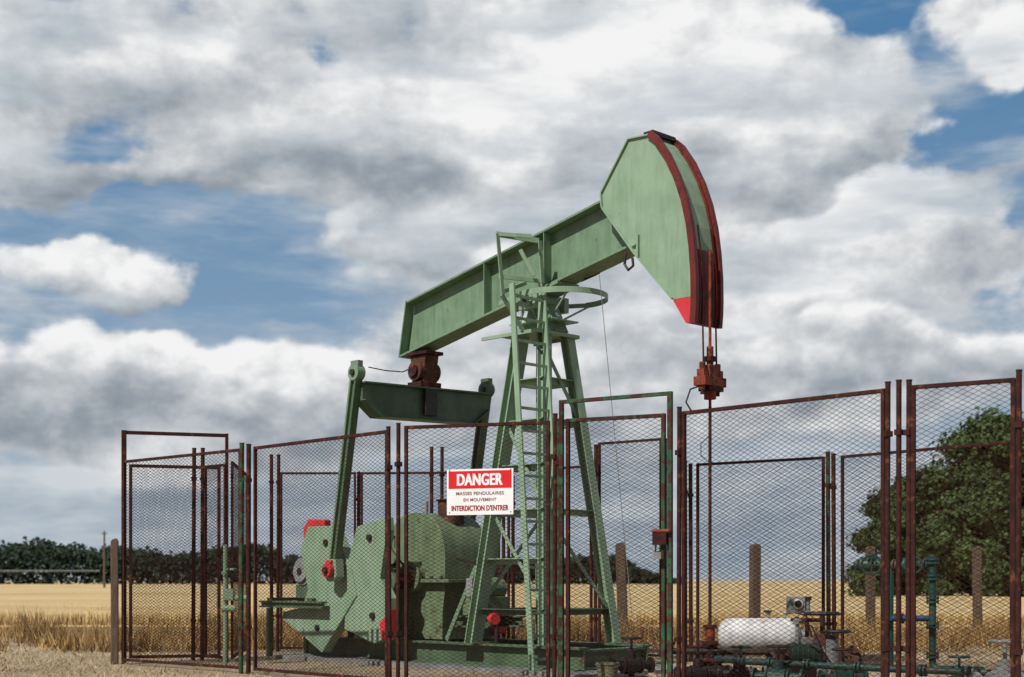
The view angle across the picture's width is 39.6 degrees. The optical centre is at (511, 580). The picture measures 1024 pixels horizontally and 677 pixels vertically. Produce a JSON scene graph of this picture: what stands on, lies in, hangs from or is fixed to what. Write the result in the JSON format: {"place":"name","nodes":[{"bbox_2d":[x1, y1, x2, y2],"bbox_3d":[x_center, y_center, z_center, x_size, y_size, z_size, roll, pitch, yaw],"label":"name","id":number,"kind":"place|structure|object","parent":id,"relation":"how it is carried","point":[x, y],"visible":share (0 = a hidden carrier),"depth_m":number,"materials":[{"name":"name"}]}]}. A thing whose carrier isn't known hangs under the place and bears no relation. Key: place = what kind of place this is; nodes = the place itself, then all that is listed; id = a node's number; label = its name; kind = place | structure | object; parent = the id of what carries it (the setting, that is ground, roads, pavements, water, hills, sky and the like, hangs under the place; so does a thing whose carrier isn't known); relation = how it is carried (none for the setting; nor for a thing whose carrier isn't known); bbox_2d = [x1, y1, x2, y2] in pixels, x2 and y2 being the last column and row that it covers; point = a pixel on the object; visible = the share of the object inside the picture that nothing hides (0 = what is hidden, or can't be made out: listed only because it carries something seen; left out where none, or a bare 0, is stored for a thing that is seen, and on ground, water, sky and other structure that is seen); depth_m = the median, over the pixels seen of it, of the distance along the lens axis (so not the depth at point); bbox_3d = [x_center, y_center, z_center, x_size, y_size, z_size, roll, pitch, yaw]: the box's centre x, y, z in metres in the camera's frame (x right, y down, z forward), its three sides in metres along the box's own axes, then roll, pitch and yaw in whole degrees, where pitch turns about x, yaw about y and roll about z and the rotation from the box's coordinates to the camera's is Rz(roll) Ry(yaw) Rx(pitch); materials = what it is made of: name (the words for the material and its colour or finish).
{"place":"outdoors","nodes":[
{"label":"outdoors","id":0,"kind":"place"},
{"bbox_2d":[0,0,1023,580],"bbox_3d":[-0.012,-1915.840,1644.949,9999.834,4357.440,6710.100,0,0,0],"label":"sky","id":1,"kind":"structure","parent":0,"point":[256,222],"depth_m":4735.82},
{"bbox_2d":[0,581,1023,627],"bbox_3d":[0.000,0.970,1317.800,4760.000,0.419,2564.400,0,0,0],"label":"wheat field","id":2,"kind":"structure","parent":0,"point":[48,594],"depth_m":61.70,"materials":[{"name":"beige plant"}]},
{"bbox_2d":[0,604,1023,652],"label":"dry grass","id":3,"kind":"structure","parent":0,"point":[37,633],"depth_m":25.72,"materials":[{"name":"brown plant"}]},
{"bbox_2d":[0,628,1023,676],"bbox_3d":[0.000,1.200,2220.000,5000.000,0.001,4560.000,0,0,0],"label":"ground","id":4,"kind":"structure","parent":0,"point":[185,668],"depth_m":19.77,"materials":[{"name":"grey gravel"}]},
{"bbox_2d":[0,570,99,571],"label":"irrigation boom","id":5,"kind":"object","parent":4,"relation":"on","point":[51,570],"visible":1,"depth_m":199.95,"materials":[{"name":"grey metal"}]},
{"bbox_2d":[101,531,106,587],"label":"utility pole","id":6,"kind":"object","parent":4,"relation":"on","point":[104,580],"visible":0.9,"depth_m":149.91,"materials":[{"name":"brown wood"}]},
{"bbox_2d":[111,538,118,663],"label":"wooden post","id":7,"kind":"object","parent":4,"relation":"on","point":[115,601],"visible":1,"depth_m":20.25,"materials":[{"name":"brown wood"}]},
{"bbox_2d":[121,430,228,663],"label":"yard gate","id":8,"kind":"structure","parent":4,"relation":"on","point":[124,433],"depth_m":20.57,"materials":[{"name":"metal"}]},
{"bbox_2d":[122,448,239,668],"bbox_3d":[-4.507,-0.275,19.275,2.764,2.850,0.038,0,0,43],"label":"fence","id":9,"kind":"object","parent":4,"relation":"on","point":[124,555],"visible":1,"depth_m":19.29,"materials":[{"name":"metal"}]},
{"bbox_2d":[190,448,196,660],"bbox_3d":[-4.746,-0.386,21.205,0.070,3.172,0.067,0,0,-28],"label":"fence post","id":10,"kind":"object","parent":4,"relation":"on","point":[194,536],"visible":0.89,"depth_m":21.18,"materials":[{"name":"metal"}]},
{"bbox_2d":[199,448,204,660],"bbox_3d":[-4.615,-0.386,21.201,0.070,3.172,0.067,0,0,-27],"label":"fence post","id":11,"kind":"object","parent":4,"relation":"on","point":[201,545],"visible":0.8,"depth_m":21.18,"materials":[{"name":"metal"}]},
{"bbox_2d":[204,464,226,658],"bbox_3d":[-4.366,-0.275,20.925,0.543,2.850,0.038,0,0,44],"label":"fence","id":12,"kind":"object","parent":4,"relation":"on","point":[224,531],"visible":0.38,"depth_m":20.99,"materials":[{"name":"metal"}]},
{"bbox_2d":[221,520,245,664],"bbox_3d":[-3.883,0.174,19.970,0.400,2.052,0.180,0,0,0],"label":"pipe stand","id":13,"kind":"object","parent":4,"relation":"on","point":[231,607],"visible":0.76,"depth_m":19.97,"materials":[{"name":"green paint"}]},
{"bbox_2d":[231,461,245,657],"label":"fence","id":14,"kind":"object","parent":4,"relation":"on","point":[233,582],"visible":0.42,"depth_m":21.48,"materials":[{"name":"metal"}]},
{"bbox_2d":[238,443,244,673],"bbox_3d":[-3.472,-0.281,18.251,0.070,2.962,0.067,0,0,-17],"label":"fence post","id":15,"kind":"object","parent":4,"relation":"on","point":[241,540],"visible":1,"depth_m":18.23,"materials":[{"name":"metal"}]},
{"bbox_2d":[245,444,251,673],"bbox_3d":[-3.370,-0.271,18.195,0.070,2.942,0.067,0,0,-28],"label":"fence post","id":16,"kind":"object","parent":4,"relation":"on","point":[248,481],"visible":0.99,"depth_m":18.17,"materials":[{"name":"metal"}]},
{"bbox_2d":[269,454,273,616],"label":"fence post","id":17,"kind":"object","parent":4,"relation":"on","point":[271,481],"visible":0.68,"depth_m":23.87,"materials":[{"name":"metal"}]},
{"bbox_2d":[275,454,280,651],"bbox_3d":[-3.929,-0.456,23.903,0.070,3.312,0.067,0,0,-39],"label":"fence post","id":18,"kind":"object","parent":4,"relation":"on","point":[277,614],"visible":0.81,"depth_m":23.88,"materials":[{"name":"metal"}]},
{"bbox_2d":[280,472,355,648],"bbox_3d":[-3.231,-0.325,23.700,1.267,2.950,0.038,0,0,0],"label":"fence","id":19,"kind":"object","parent":4,"relation":"on","point":[281,549],"visible":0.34,"depth_m":23.70,"materials":[{"name":"metal"}]},
{"bbox_2d":[253,430,387,676],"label":"fence","id":20,"kind":"object","parent":4,"relation":"on","point":[255,553],"visible":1,"depth_m":17.07,"materials":[{"name":"metal"}]},
{"bbox_2d":[0,536,687,583],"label":"wood","id":21,"kind":"object","parent":4,"relation":"on","point":[38,555],"visible":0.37,"depth_m":293.98,"materials":[{"name":"green plant"}]},
{"bbox_2d":[356,472,359,526],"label":"fence post","id":22,"kind":"object","parent":4,"relation":"on","point":[358,499],"visible":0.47,"depth_m":23.74,"materials":[{"name":"metal"}]},
{"bbox_2d":[385,426,392,676],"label":"fence post","id":23,"kind":"object","parent":4,"relation":"on","point":[389,468],"visible":1,"depth_m":16.00,"materials":[{"name":"metal"}]},
{"bbox_2d":[394,423,401,676],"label":"fence post","id":24,"kind":"object","parent":4,"relation":"on","point":[397,465],"visible":1,"depth_m":15.93,"materials":[{"name":"metal"}]},
{"bbox_2d":[360,472,499,637],"bbox_3d":[-1.359,-0.325,23.600,2.336,2.950,0.038,0,0,5],"label":"fence","id":25,"kind":"object","parent":4,"relation":"on","point":[362,495],"visible":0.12,"depth_m":23.65,"materials":[{"name":"metal"}]},
{"bbox_2d":[429,447,433,512],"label":"fence post","id":26,"kind":"object","parent":4,"relation":"on","point":[431,481],"visible":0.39,"depth_m":23.58,"materials":[{"name":"metal"}]},
{"bbox_2d":[439,447,444,498],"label":"fence post","id":27,"kind":"object","parent":4,"relation":"on","point":[441,475],"visible":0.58,"depth_m":23.57,"materials":[{"name":"metal"}]},
{"bbox_2d":[404,421,549,676],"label":"fence","id":28,"kind":"object","parent":4,"relation":"on","point":[406,520],"visible":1,"depth_m":15.60,"materials":[{"name":"metal"}]},
{"bbox_2d":[447,468,512,514],"bbox_3d":[-0.351,-0.963,15.502,0.768,0.500,0.011,0,0,18],"label":"danger sign","id":29,"kind":"object","parent":28,"relation":"attached to","point":[479,491],"visible":1,"depth_m":15.50,"materials":[{"name":"white metal"}]},
{"bbox_2d":[259,129,725,676],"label":"pumpjack","id":30,"kind":"object","parent":4,"relation":"on","point":[653,211],"visible":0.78,"depth_m":19.18,"materials":[{"name":"green paint"}]},
{"bbox_2d":[502,517,505,637],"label":"fence post","id":31,"kind":"object","parent":4,"relation":"on","point":[503,548],"depth_m":23.38,"materials":[{"name":"metal"}]},
{"bbox_2d":[0,643,1023,676],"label":"grass stubble","id":32,"kind":"object","parent":4,"relation":"on","point":[89,664],"depth_m":20.19,"materials":[{"name":"beige plant"}]},
{"bbox_2d":[511,476,515,638],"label":"fence post","id":33,"kind":"object","parent":4,"relation":"on","point":[512,579],"visible":0.36,"depth_m":23.27,"materials":[{"name":"metal"}]},
{"bbox_2d":[507,466,592,641],"bbox_3d":[0.590,-0.325,22.750,1.735,2.950,0.040,0,0,40],"label":"fence","id":34,"kind":"object","parent":4,"relation":"on","point":[591,575],"visible":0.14,"depth_m":22.45,"materials":[{"name":"metal"}]},
{"bbox_2d":[550,413,557,676],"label":"fence post","id":35,"kind":"object","parent":4,"relation":"on","point":[554,607],"visible":0.94,"depth_m":15.18,"materials":[{"name":"metal"}]},
{"bbox_2d":[555,418,558,676],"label":"fence post","id":36,"kind":"object","parent":4,"relation":"on","point":[557,464],"visible":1,"depth_m":15.06,"materials":[{"name":"brown metal"}]},
{"bbox_2d":[592,444,597,641],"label":"fence post","id":37,"kind":"object","parent":4,"relation":"on","point":[595,576],"visible":0.47,"depth_m":22.12,"materials":[{"name":"metal"}]},
{"bbox_2d":[595,662,619,676],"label":"bucket","id":38,"kind":"object","parent":4,"relation":"on","point":[607,670],"visible":0.79,"depth_m":16.10,"materials":[{"name":"plastic"}]},
{"bbox_2d":[559,391,672,676],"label":"yard gate","id":39,"kind":"structure","parent":4,"relation":"on","point":[662,537],"depth_m":14.70,"materials":[{"name":"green metal"}]},
{"bbox_2d":[615,542,627,636],"bbox_3d":[2.240,0.216,29.004,0.258,1.968,0.200,0,0,8],"label":"wooden post","id":40,"kind":"object","parent":4,"relation":"on","point":[621,580],"visible":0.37,"depth_m":28.91,"materials":[{"name":"brown wood"}]},
{"bbox_2d":[598,438,660,656],"bbox_3d":[1.791,-0.490,21.650,1.160,3.280,0.038,0,0,39],"label":"fence","id":41,"kind":"object","parent":4,"relation":"on","point":[599,489],"visible":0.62,"depth_m":21.60,"materials":[{"name":"metal"}]},
{"bbox_2d":[608,637,654,676],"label":"pipe valve","id":42,"kind":"object","parent":4,"relation":"on","point":[633,664],"visible":0.73,"depth_m":16.95,"materials":[{"name":"black metal"}]},
{"bbox_2d":[647,673,657,676],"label":"stone","id":43,"kind":"object","parent":4,"relation":"on","point":[650,674],"visible":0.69,"depth_m":17.65,"materials":[{"name":"beige stone"}]},
{"bbox_2d":[666,438,666,660],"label":"fence post","id":44,"kind":"object","parent":4,"relation":"on","point":[666,545],"visible":0.2,"depth_m":21.18,"materials":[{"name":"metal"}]},
{"bbox_2d":[674,407,681,676],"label":"fence post","id":45,"kind":"object","parent":4,"relation":"on","point":[678,637],"visible":1,"depth_m":14.36,"materials":[{"name":"metal"}]},
{"bbox_2d":[687,463,693,661],"bbox_3d":[2.625,-0.256,20.895,0.070,2.912,0.067,0,0,-33],"label":"fence post","id":46,"kind":"object","parent":4,"relation":"on","point":[690,545],"visible":0.83,"depth_m":20.87,"materials":[{"name":"metal"}]},
{"bbox_2d":[673,645,721,676],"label":"pipe valve","id":47,"kind":"object","parent":4,"relation":"on","point":[699,668],"visible":0.73,"depth_m":15.55,"materials":[{"name":"black metal"}]},
{"bbox_2d":[666,625,772,667],"bbox_3d":[2.480,0.870,17.231,1.316,0.660,0.375,0,0,0],"label":"wellhead","id":48,"kind":"object","parent":4,"relation":"on","point":[707,649],"visible":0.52,"depth_m":17.16,"materials":[{"name":"metal"}]},
{"bbox_2d":[709,649,732,669],"bbox_3d":[2.378,1.000,16.400,0.202,0.401,0.440,0,0,38],"label":"pipe valve","id":49,"kind":"object","parent":4,"relation":"on","point":[718,664],"visible":0.31,"depth_m":16.36,"materials":[{"name":"black metal"}]},
{"bbox_2d":[717,645,764,676],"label":"pipe valve","id":50,"kind":"object","parent":4,"relation":"on","point":[737,668],"visible":0.68,"depth_m":15.54,"materials":[{"name":"black metal"}]},
{"bbox_2d":[749,544,760,617],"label":"wooden post","id":51,"kind":"object","parent":4,"relation":"on","point":[754,578],"visible":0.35,"depth_m":29.92,"materials":[{"name":"brown wood"}]},
{"bbox_2d":[696,456,824,658],"bbox_3d":[3.491,-0.275,20.125,1.990,2.850,0.038,0,0,36],"label":"fence","id":52,"kind":"object","parent":4,"relation":"on","point":[698,517],"visible":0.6,"depth_m":20.11,"materials":[{"name":"metal"}]},
{"bbox_2d":[718,610,812,664],"bbox_3d":[3.025,0.780,16.991,1.120,0.840,0.414,0,0,7],"label":"white tank","id":53,"kind":"object","parent":4,"relation":"on","point":[777,625],"visible":0.58,"depth_m":16.84,"materials":[{"name":"metal"}]},
{"bbox_2d":[751,645,805,676],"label":"pipe valve","id":54,"kind":"object","parent":4,"relation":"on","point":[777,663],"visible":0.81,"depth_m":14.84,"materials":[{"name":"green paint"}]},
{"bbox_2d":[682,388,884,676],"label":"fence","id":55,"kind":"object","parent":4,"relation":"on","point":[685,501],"visible":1,"depth_m":13.42,"materials":[{"name":"metal"}]},
{"bbox_2d":[790,618,819,642],"bbox_3d":[3.401,0.819,16.400,0.383,0.761,0.836,0,0,27],"label":"pipe valve","id":56,"kind":"object","parent":4,"relation":"on","point":[807,621],"visible":0.07,"depth_m":16.38,"materials":[{"name":"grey metal"}]},
{"bbox_2d":[774,597,838,676],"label":"chemical pump","id":57,"kind":"object","parent":4,"relation":"on","point":[796,623],"visible":0.61,"depth_m":15.53,"materials":[{"name":"grey metal"}]},
{"bbox_2d":[825,451,830,634],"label":"fence post","id":58,"kind":"object","parent":4,"relation":"on","point":[828,570],"visible":0.67,"depth_m":19.48,"materials":[{"name":"brown metal"}]},
{"bbox_2d":[803,611,861,658],"bbox_3d":[3.531,0.779,16.200,0.924,0.841,0.424,0,0,-23],"label":"pipe valve","id":59,"kind":"object","parent":4,"relation":"on","point":[825,636],"visible":0.2,"depth_m":16.13,"materials":[{"name":"black metal"}]},
{"bbox_2d":[830,453,836,634],"bbox_3d":[4.401,-0.266,19.449,0.072,2.932,0.067,0,0,-9],"label":"fence post","id":60,"kind":"object","parent":4,"relation":"on","point":[832,519],"visible":0.77,"depth_m":19.42,"materials":[{"name":"metal"}]},
{"bbox_2d":[822,629,862,663],"bbox_3d":[3.656,0.879,16.000,0.704,0.641,0.323,0,0,-40],"label":"pipe valve","id":61,"kind":"object","parent":4,"relation":"on","point":[840,652],"visible":0.24,"depth_m":15.96,"materials":[{"name":"black metal"}]},
{"bbox_2d":[817,648,868,676],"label":"pipe valve","id":62,"kind":"object","parent":4,"relation":"on","point":[844,674],"visible":0.75,"depth_m":14.95,"materials":[{"name":"green paint"}]},
{"bbox_2d":[714,656,1023,676],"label":"ground pipe","id":63,"kind":"object","parent":4,"relation":"on","point":[893,669],"visible":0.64,"depth_m":14.56,"materials":[{"name":"green metal"}]},
{"bbox_2d":[926,554,984,668],"bbox_3d":[4.480,0.340,14.415,0.129,1.213,0.622,0,0,-41],"label":"riser pipe","id":64,"kind":"object","parent":63,"relation":"attached to","point":[931,617],"visible":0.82,"depth_m":14.56,"materials":[{"name":"green metal"}]},
{"bbox_2d":[853,559,929,570],"bbox_3d":[3.985,-0.158,14.905,0.874,0.127,0.122,0,0,43],"label":"overhead pipe","id":65,"kind":"object","parent":64,"relation":"attached to","point":[893,564],"visible":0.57,"depth_m":14.84,"materials":[{"name":"teal metal"}]},
{"bbox_2d":[859,553,880,575],"bbox_3d":[3.800,-0.168,14.969,0.280,0.242,0.351,0,0,20],"label":"overhead valve","id":66,"kind":"object","parent":65,"relation":"attached to","point":[870,565],"visible":0.65,"depth_m":14.85,"materials":[{"name":"green paint"}]},
{"bbox_2d":[890,568,895,665],"bbox_3d":[3.963,0.393,14.900,0.115,1.044,0.115,0,0,0],"label":"support pipe","id":67,"kind":"object","parent":65,"relation":"attached to","point":[891,615],"visible":0.48,"depth_m":14.87,"materials":[{"name":"metal"}]},
{"bbox_2d":[902,554,926,573],"bbox_3d":[4.150,-0.162,14.671,0.238,0.208,0.300,0,0,20],"label":"overhead valve","id":68,"kind":"object","parent":65,"relation":"attached to","point":[904,564],"visible":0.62,"depth_m":14.56,"materials":[{"name":"green paint"}]},
{"bbox_2d":[890,613,928,623],"bbox_3d":[4.115,0.398,14.760,0.458,0.108,0.109,0,0,38],"label":"blue pipe","id":69,"kind":"object","parent":64,"relation":"attached to","point":[903,617],"visible":0.5,"depth_m":14.72,"materials":[{"name":"metal"}]},
{"bbox_2d":[865,546,875,629],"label":"wooden post","id":70,"kind":"object","parent":4,"relation":"on","point":[869,590],"visible":0.55,"depth_m":29.92,"materials":[{"name":"brown wood"}]},
{"bbox_2d":[882,381,892,676],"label":"fence post","id":71,"kind":"object","parent":4,"relation":"on","point":[887,435],"visible":1,"depth_m":12.53,"materials":[{"name":"metal"}]},
{"bbox_2d":[894,379,903,676],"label":"fence post","id":72,"kind":"object","parent":4,"relation":"on","point":[898,433],"visible":1,"depth_m":12.48,"materials":[{"name":"metal"}]},
{"bbox_2d":[844,472,967,596],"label":"broadleaf tree","id":73,"kind":"object","parent":4,"relation":"on","point":[894,536],"visible":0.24,"depth_m":72.09,"materials":[{"name":"green plant"}]},
{"bbox_2d":[903,379,911,676],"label":"fence post","id":74,"kind":"object","parent":4,"relation":"on","point":[907,646],"visible":1,"depth_m":12.40,"materials":[{"name":"metal"}]},
{"bbox_2d":[841,440,1009,668],"bbox_3d":[5.294,-0.275,18.350,0.038,2.850,2.661,0,0,-37],"label":"fence","id":75,"kind":"object","parent":4,"relation":"on","point":[903,452],"visible":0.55,"depth_m":18.13,"materials":[{"name":"metal"}]},
{"bbox_2d":[937,655,969,676],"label":"pipe valve","id":76,"kind":"object","parent":4,"relation":"on","point":[956,656],"visible":0.57,"depth_m":14.27,"materials":[{"name":"green paint"}]},
{"bbox_2d":[903,405,1023,596],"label":"broadleaf tree","id":77,"kind":"object","parent":4,"relation":"on","point":[983,432],"visible":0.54,"depth_m":69.86,"materials":[{"name":"green plant"}]},
{"bbox_2d":[911,377,1015,676],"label":"fence","id":78,"kind":"object","parent":4,"relation":"on","point":[1012,447],"visible":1,"depth_m":12.16,"materials":[{"name":"metal"}]},
{"bbox_2d":[972,546,981,626],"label":"wooden post","id":79,"kind":"object","parent":4,"relation":"on","point":[977,579],"visible":0.45,"depth_m":29.92,"materials":[{"name":"brown wood"}]},
{"bbox_2d":[969,639,1023,676],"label":"pipe valve","id":80,"kind":"object","parent":4,"relation":"on","point":[999,674],"visible":0.59,"depth_m":13.34,"materials":[{"name":"grey metal"}]},
{"bbox_2d":[1013,369,1023,676],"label":"fence post","id":81,"kind":"object","parent":4,"relation":"on","point":[1018,426],"visible":1,"depth_m":11.88,"materials":[{"name":"metal"}]}
]}

